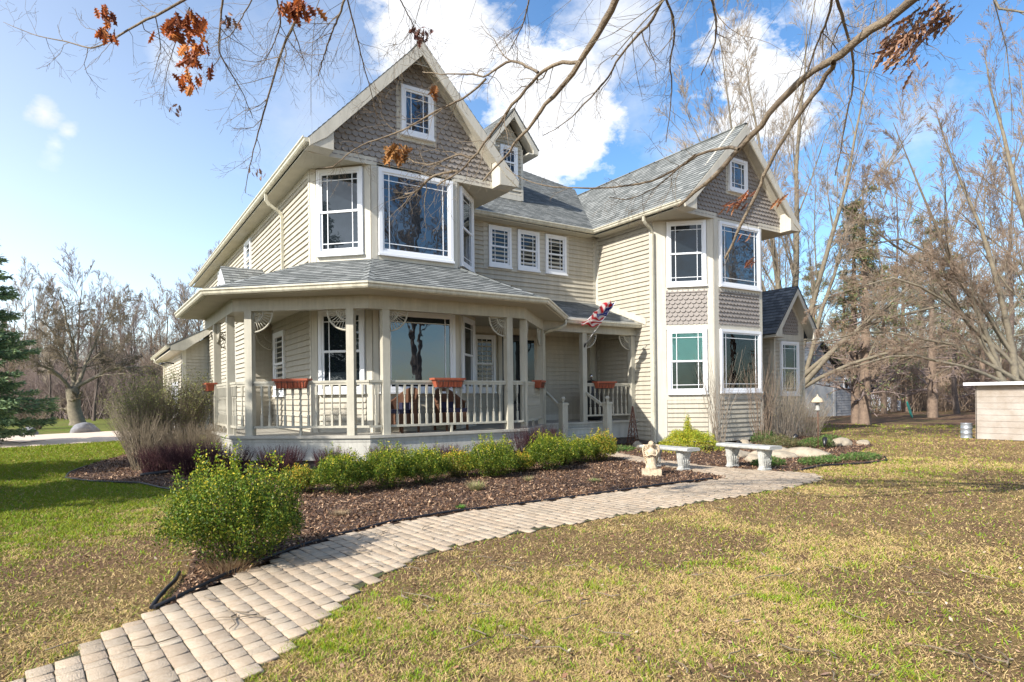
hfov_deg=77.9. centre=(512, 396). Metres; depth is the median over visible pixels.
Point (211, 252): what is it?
woodland tree
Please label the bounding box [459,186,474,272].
window
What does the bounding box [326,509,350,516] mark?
grass tuft
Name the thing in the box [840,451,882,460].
juniper
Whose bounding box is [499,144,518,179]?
window
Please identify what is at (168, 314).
woodland tree
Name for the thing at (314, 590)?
path
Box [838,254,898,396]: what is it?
pine tree
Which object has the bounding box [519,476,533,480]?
grass tuft
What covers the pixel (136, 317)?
woodland tree
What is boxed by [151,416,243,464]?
bare shrub
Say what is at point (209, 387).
flower box
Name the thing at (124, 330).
woodland tree
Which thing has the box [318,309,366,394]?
window
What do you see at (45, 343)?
woodland tree
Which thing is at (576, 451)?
boxwood
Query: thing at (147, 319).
woodland tree
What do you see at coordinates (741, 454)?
landscape rock
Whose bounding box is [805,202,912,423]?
pine tree
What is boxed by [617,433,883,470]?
mulch bed
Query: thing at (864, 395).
pine tree
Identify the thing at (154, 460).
barberry
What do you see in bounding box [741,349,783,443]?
tall twig shrub
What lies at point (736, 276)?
window
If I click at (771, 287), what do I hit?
bare tree
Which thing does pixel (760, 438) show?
juniper
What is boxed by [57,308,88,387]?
woodland tree
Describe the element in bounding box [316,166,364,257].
window
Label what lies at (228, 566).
grass tuft
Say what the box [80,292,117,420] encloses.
woodland tree
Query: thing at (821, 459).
juniper
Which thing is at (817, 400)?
bird feeder
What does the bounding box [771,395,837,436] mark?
tall twig shrub
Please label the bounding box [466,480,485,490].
grass tuft
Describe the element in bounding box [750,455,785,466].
juniper
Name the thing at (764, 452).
stone bench
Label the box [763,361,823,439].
tall twig shrub
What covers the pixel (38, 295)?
woodland tree
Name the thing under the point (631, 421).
obelisk trellis
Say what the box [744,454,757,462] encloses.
landscape rock
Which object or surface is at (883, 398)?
pine tree
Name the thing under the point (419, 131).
window
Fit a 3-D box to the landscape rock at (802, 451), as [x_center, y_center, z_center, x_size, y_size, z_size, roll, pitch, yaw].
[6.473,1.226,14.010,1.124,0.240,0.654,-1,0,43]
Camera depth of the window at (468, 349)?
15.09 m
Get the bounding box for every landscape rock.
[725,450,750,457]
[740,439,751,443]
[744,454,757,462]
[747,450,797,457]
[784,447,830,456]
[832,437,851,445]
[856,440,869,444]
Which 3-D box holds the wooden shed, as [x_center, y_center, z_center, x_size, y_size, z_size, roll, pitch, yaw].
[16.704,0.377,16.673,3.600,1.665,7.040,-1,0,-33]
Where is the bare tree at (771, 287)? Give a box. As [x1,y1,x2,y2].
[732,116,786,290]
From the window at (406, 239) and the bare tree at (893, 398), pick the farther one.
the bare tree at (893, 398)
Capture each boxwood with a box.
[154,434,304,566]
[276,460,320,492]
[309,443,369,493]
[359,439,416,488]
[402,441,451,483]
[440,445,476,476]
[460,432,522,476]
[509,449,535,471]
[522,428,574,469]
[551,437,580,464]
[567,433,600,462]
[586,425,616,460]
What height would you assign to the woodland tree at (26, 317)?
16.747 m
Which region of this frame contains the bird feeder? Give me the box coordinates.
[811,394,823,448]
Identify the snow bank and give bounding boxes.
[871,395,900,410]
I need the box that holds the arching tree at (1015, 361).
[779,0,1023,389]
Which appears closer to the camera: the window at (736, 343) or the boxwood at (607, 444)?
the boxwood at (607, 444)
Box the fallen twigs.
[2,471,1023,680]
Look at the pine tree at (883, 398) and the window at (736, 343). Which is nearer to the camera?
the window at (736, 343)
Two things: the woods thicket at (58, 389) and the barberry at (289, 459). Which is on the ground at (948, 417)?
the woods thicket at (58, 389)
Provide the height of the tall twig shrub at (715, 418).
2.996 m
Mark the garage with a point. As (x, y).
(191, 351)
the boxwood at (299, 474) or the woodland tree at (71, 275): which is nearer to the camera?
the boxwood at (299, 474)
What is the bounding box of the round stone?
[632,441,641,447]
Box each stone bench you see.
[639,445,699,470]
[716,442,781,470]
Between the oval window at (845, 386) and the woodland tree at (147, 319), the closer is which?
the oval window at (845, 386)
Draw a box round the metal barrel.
[960,423,972,437]
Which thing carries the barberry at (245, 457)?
on the mulch bed at (218, 582)
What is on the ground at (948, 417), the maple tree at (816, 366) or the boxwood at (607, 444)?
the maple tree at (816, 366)
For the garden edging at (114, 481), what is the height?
0.045 m
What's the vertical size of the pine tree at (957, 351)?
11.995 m
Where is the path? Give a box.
[10,451,823,681]
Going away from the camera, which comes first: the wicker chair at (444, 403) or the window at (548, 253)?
the wicker chair at (444, 403)
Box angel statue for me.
[641,441,661,475]
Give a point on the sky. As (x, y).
(137, 192)
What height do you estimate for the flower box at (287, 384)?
0.215 m
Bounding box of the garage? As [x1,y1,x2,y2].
[150,329,209,431]
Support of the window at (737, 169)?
in the house
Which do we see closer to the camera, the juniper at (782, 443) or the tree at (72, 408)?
the juniper at (782, 443)
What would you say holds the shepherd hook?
on the mulch bed at (714, 462)
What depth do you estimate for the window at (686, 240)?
17.76 m
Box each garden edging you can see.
[65,465,179,491]
[149,570,180,609]
[153,477,712,608]
[801,456,887,469]
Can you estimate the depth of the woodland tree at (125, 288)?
74.09 m
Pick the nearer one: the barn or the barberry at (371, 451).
the barberry at (371, 451)
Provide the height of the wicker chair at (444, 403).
0.948 m
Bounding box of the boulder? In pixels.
[70,422,99,432]
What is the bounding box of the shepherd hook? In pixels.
[761,395,772,428]
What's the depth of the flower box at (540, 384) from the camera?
15.60 m
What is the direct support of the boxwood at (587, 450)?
on the mulch bed at (218, 582)
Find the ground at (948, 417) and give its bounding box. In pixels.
[0,397,1023,681]
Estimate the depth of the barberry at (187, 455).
11.65 m
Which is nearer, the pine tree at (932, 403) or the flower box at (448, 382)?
the flower box at (448, 382)
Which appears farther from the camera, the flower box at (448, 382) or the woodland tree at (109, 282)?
the woodland tree at (109, 282)
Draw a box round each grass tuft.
[186,548,266,575]
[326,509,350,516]
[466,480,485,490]
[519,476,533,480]
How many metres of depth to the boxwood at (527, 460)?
11.55 m
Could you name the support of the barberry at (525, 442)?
on the mulch bed at (218, 582)
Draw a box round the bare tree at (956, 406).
[923,134,993,413]
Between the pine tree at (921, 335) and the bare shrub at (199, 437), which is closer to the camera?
the bare shrub at (199, 437)
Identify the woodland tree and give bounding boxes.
[0,277,35,378]
[0,304,20,396]
[11,271,49,374]
[16,256,63,417]
[27,263,75,373]
[27,301,62,417]
[48,241,111,368]
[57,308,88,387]
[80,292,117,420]
[84,287,132,361]
[92,270,128,418]
[102,271,140,377]
[108,282,149,380]
[111,298,148,398]
[133,288,168,391]
[136,288,166,364]
[144,273,201,367]
[161,263,203,339]
[164,281,202,343]
[165,264,201,340]
[180,241,220,337]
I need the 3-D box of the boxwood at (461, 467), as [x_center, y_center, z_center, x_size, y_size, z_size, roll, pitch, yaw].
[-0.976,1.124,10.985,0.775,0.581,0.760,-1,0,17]
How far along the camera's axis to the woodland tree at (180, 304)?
49.77 m
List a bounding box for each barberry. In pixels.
[127,440,185,472]
[154,437,224,476]
[194,442,260,478]
[252,442,307,477]
[312,445,357,471]
[366,441,408,474]
[429,442,467,458]
[469,439,507,461]
[499,423,564,453]
[527,430,564,446]
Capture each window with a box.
[244,238,251,268]
[272,330,285,396]
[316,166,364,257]
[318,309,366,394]
[377,167,454,263]
[379,310,456,393]
[400,83,434,142]
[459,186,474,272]
[461,316,476,392]
[475,334,496,392]
[488,224,512,269]
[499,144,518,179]
[517,229,540,272]
[545,234,567,275]
[666,220,706,287]
[668,328,707,394]
[718,221,761,291]
[719,329,762,393]
[728,158,747,194]
[779,341,800,395]
[843,377,848,390]
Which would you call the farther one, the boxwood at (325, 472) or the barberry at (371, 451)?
the barberry at (371, 451)
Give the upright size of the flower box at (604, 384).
0.215 m
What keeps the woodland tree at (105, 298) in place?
on the ground at (948, 417)
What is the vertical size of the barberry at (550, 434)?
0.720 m
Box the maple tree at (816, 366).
[654,0,1023,388]
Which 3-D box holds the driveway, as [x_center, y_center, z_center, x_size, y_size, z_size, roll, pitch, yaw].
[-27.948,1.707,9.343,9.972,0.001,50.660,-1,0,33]
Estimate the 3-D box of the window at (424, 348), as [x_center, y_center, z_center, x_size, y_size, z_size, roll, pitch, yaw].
[-2.046,-0.964,13.842,1.810,1.785,0.100,-1,0,-33]
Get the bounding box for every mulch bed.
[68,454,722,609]
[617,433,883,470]
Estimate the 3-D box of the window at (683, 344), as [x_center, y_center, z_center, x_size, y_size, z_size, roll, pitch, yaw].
[4.904,-0.984,17.742,1.097,1.845,0.100,-1,0,10]
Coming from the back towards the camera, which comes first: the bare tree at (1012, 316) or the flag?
the bare tree at (1012, 316)
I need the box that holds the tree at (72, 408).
[8,276,162,424]
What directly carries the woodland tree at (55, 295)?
on the ground at (948, 417)
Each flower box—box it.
[202,383,216,391]
[272,378,311,389]
[429,378,465,387]
[532,380,545,388]
[592,381,616,388]
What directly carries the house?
on the ground at (948, 417)
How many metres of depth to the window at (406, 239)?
13.81 m
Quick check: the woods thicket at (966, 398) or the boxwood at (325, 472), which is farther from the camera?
the woods thicket at (966, 398)
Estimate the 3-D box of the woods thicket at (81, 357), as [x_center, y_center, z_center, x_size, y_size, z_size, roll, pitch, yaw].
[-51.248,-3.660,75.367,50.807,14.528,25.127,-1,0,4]
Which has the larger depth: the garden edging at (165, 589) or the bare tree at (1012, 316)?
the bare tree at (1012, 316)
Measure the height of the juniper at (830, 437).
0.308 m
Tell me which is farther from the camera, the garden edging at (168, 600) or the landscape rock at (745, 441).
the landscape rock at (745, 441)
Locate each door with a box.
[502,334,520,420]
[805,381,833,416]
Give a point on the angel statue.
(651, 468)
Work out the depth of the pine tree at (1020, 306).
45.84 m
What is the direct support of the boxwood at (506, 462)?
on the mulch bed at (218, 582)
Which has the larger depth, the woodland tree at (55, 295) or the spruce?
the woodland tree at (55, 295)
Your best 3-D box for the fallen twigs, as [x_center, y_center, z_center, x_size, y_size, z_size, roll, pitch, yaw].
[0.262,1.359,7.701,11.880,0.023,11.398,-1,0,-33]
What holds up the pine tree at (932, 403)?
on the ground at (948, 417)
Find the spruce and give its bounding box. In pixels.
[0,245,60,443]
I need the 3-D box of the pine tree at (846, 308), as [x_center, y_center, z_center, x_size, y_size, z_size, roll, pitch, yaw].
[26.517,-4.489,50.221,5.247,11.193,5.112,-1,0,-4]
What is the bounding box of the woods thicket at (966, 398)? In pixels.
[823,329,1023,406]
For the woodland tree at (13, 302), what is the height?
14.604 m
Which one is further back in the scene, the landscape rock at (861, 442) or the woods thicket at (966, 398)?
the woods thicket at (966, 398)
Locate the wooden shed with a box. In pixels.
[963,381,1023,440]
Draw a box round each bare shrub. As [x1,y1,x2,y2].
[11,391,67,428]
[92,379,175,453]
[103,360,225,459]
[106,407,175,470]
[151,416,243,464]
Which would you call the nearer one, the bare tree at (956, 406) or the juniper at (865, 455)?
the juniper at (865, 455)
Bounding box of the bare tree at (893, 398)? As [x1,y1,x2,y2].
[867,139,943,411]
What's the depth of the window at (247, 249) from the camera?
19.10 m
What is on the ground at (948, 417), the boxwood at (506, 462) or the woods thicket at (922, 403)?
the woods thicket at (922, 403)
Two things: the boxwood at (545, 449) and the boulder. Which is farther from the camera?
the boulder
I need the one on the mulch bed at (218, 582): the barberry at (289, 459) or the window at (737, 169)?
the barberry at (289, 459)
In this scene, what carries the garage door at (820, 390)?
in the barn
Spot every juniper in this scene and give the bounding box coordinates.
[617,445,635,451]
[749,430,778,443]
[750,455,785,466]
[760,433,800,447]
[795,436,835,447]
[797,453,842,464]
[812,434,844,439]
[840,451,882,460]
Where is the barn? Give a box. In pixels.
[805,341,874,416]
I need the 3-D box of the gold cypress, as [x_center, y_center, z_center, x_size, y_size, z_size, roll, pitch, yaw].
[4.543,0.873,15.918,3.370,1.081,2.145,-1,0,-33]
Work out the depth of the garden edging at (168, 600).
6.92 m
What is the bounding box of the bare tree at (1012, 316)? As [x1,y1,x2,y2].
[951,100,1023,381]
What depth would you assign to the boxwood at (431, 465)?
10.08 m
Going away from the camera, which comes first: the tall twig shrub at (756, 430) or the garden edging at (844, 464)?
the garden edging at (844, 464)
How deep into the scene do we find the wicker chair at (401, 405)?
13.15 m
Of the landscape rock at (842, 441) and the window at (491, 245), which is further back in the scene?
the window at (491, 245)
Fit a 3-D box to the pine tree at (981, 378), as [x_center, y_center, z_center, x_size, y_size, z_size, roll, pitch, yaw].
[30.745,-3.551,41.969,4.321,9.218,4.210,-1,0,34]
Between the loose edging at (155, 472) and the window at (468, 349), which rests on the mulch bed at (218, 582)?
the loose edging at (155, 472)
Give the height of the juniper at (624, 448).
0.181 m
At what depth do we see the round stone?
16.70 m
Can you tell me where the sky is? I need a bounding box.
[0,0,1023,387]
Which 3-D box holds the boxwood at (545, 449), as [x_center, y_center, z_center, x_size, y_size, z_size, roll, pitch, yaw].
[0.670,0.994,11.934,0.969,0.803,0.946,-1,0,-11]
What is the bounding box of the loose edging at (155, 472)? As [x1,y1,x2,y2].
[140,468,195,475]
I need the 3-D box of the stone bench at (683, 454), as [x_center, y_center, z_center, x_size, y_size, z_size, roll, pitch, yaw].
[2.933,1.151,11.967,0.413,0.432,1.200,-1,0,-33]
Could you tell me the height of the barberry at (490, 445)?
0.594 m
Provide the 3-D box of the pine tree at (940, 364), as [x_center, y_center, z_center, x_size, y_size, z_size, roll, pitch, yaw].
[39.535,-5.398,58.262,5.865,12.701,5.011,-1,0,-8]
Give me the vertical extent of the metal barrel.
0.455 m
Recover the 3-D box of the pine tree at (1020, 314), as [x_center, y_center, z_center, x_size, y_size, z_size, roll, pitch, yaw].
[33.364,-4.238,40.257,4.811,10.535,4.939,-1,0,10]
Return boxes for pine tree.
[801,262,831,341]
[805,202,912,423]
[813,183,917,424]
[820,271,870,364]
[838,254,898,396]
[859,261,919,413]
[871,213,986,417]
[871,260,951,411]
[897,263,946,408]
[915,297,966,406]
[922,254,991,409]
[939,280,1009,405]
[969,259,1023,381]
[997,295,1023,379]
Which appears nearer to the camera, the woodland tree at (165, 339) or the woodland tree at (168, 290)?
the woodland tree at (165, 339)
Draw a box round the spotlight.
[822,437,826,447]
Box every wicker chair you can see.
[391,387,419,432]
[434,387,468,430]
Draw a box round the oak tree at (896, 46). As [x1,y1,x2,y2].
[2,0,1023,268]
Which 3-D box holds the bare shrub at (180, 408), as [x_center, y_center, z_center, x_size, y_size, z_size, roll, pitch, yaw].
[-8.104,0.314,14.971,2.698,2.365,2.814,-1,0,-23]
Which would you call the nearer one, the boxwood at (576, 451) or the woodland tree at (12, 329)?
the boxwood at (576, 451)
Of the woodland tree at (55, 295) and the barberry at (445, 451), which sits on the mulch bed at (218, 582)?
the barberry at (445, 451)
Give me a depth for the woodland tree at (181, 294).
62.02 m
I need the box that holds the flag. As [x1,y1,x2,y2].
[581,300,615,347]
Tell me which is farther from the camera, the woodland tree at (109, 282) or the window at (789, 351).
the woodland tree at (109, 282)
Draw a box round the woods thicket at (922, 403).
[784,272,1023,412]
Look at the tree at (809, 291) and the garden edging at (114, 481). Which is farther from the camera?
the tree at (809, 291)
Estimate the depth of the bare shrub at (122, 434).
12.59 m
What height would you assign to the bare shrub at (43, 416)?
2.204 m
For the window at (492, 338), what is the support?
in the house
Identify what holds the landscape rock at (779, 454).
on the mulch bed at (714, 462)
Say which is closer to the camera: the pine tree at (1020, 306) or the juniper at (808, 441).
the juniper at (808, 441)
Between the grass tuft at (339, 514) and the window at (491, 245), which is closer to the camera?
the grass tuft at (339, 514)
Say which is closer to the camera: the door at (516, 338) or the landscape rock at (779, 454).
the landscape rock at (779, 454)
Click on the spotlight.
(824, 440)
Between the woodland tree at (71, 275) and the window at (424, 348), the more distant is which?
the woodland tree at (71, 275)
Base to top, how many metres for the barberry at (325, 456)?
0.638 m
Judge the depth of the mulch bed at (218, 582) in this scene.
9.31 m
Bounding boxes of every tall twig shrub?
[693,342,743,443]
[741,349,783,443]
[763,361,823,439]
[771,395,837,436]
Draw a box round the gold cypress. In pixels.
[634,410,742,453]
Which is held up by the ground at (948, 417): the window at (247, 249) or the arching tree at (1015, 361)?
the arching tree at (1015, 361)
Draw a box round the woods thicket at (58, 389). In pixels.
[0,352,162,419]
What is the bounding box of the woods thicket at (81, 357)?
[1,321,201,412]
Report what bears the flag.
attached to the house
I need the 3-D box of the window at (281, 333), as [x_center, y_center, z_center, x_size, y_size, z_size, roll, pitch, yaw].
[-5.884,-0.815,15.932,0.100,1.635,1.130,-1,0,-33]
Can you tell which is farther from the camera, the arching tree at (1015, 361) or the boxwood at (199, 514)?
the arching tree at (1015, 361)
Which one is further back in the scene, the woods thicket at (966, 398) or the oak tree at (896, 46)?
the woods thicket at (966, 398)
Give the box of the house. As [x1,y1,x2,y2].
[174,39,818,469]
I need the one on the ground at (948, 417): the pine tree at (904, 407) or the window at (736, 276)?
the pine tree at (904, 407)
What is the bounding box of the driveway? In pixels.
[0,429,143,447]
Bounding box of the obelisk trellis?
[626,406,638,444]
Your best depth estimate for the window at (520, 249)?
18.56 m
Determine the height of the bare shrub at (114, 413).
1.988 m
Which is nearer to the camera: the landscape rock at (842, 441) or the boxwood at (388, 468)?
the boxwood at (388, 468)

